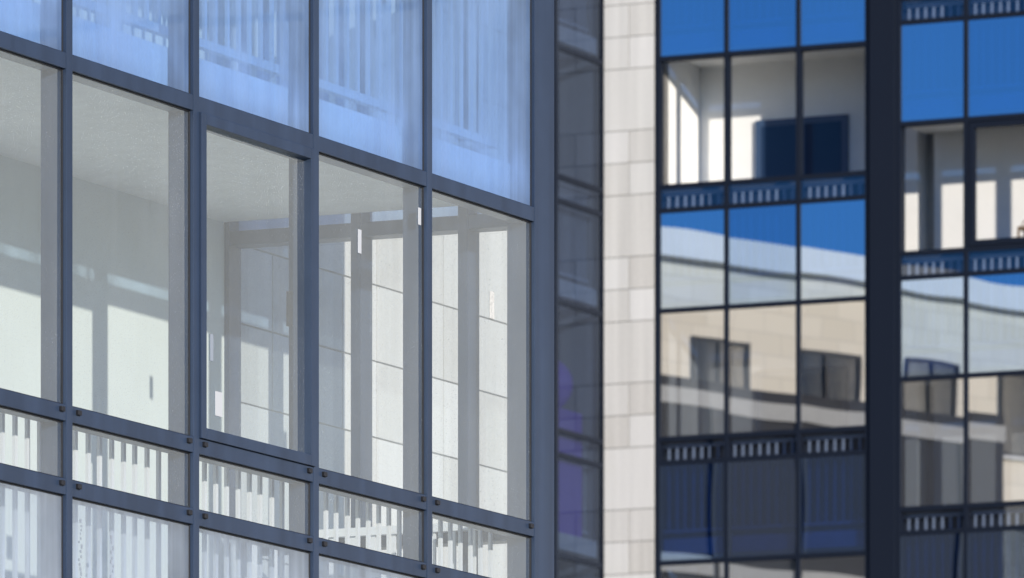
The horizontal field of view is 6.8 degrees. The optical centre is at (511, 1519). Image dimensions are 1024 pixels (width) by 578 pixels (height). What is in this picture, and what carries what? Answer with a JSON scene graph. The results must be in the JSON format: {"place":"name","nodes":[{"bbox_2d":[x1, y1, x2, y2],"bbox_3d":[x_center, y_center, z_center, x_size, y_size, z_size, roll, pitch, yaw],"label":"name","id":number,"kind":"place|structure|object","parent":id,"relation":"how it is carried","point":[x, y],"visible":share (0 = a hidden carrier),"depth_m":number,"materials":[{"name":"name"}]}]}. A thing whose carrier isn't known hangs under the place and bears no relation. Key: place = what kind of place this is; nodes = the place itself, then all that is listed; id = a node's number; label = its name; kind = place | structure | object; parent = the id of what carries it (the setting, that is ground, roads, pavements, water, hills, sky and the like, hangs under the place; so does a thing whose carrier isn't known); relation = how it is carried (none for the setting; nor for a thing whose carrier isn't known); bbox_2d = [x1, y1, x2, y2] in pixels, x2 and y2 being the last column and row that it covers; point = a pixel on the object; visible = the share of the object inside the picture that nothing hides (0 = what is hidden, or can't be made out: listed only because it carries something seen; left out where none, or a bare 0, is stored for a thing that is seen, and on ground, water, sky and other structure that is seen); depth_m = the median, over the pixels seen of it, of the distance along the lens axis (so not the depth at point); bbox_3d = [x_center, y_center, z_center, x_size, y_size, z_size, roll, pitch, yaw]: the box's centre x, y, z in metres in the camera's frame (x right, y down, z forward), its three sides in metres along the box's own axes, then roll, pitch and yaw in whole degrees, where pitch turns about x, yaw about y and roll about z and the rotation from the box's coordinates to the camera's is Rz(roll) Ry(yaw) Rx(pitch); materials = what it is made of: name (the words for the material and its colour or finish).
{"place":"outdoors","nodes":[
{"label":"outdoors","id":0,"kind":"place"},
{"bbox_2d":[0,14,506,577],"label":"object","id":1,"kind":"object","parent":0,"point":[120,256],"visible":0.34,"depth_m":41.96,"materials":[{"name":"concrete"}]},
{"bbox_2d":[0,0,492,577],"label":"railings","id":2,"kind":"object","parent":1,"relation":"on","point":[388,530],"visible":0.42,"depth_m":39.56,"materials":[{"name":"white metal"}]},
{"bbox_2d":[0,0,553,577],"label":"frames","id":3,"kind":"structure","parent":1,"relation":"attached to","point":[186,440],"depth_m":39.72,"materials":[{"name":"grey metal"}]},
{"bbox_2d":[0,0,529,577],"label":"glass","id":4,"kind":"object","parent":3,"relation":"attached to","point":[378,46],"visible":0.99,"depth_m":40.14,"materials":[{"name":"glass"}]},
{"bbox_2d":[78,207,493,577],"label":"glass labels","id":5,"kind":"object","parent":4,"relation":"attached to","point":[218,403],"visible":1,"depth_m":38.85,"materials":[{"name":"paper"}]},
{"bbox_2d":[604,0,1023,577],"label":"building","id":6,"kind":"structure","parent":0,"point":[763,115],"depth_m":104.86,"materials":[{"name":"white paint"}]},
{"bbox_2d":[554,0,1023,577],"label":"frames","id":7,"kind":"structure","parent":6,"relation":"on","point":[884,194],"depth_m":103.48,"materials":[{"name":"black metal"}]},
{"bbox_2d":[559,0,1023,577],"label":"glass","id":8,"kind":"object","parent":7,"relation":"attached to","point":[761,376],"visible":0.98,"depth_m":103.95,"materials":[{"name":"blue glass"}]},
{"bbox_2d":[664,0,1023,530],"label":"railings","id":9,"kind":"object","parent":6,"relation":"on","point":[908,262],"visible":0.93,"depth_m":103.81,"materials":[{"name":"grey metal"}]},
{"bbox_2d":[1017,221,1023,236],"bbox_3d":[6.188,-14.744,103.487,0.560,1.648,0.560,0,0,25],"label":"loggia table lantern","id":10,"kind":"object","parent":6,"relation":"on","point":[1020,228],"visible":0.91,"depth_m":103.43,"materials":[{"name":"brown wood"}]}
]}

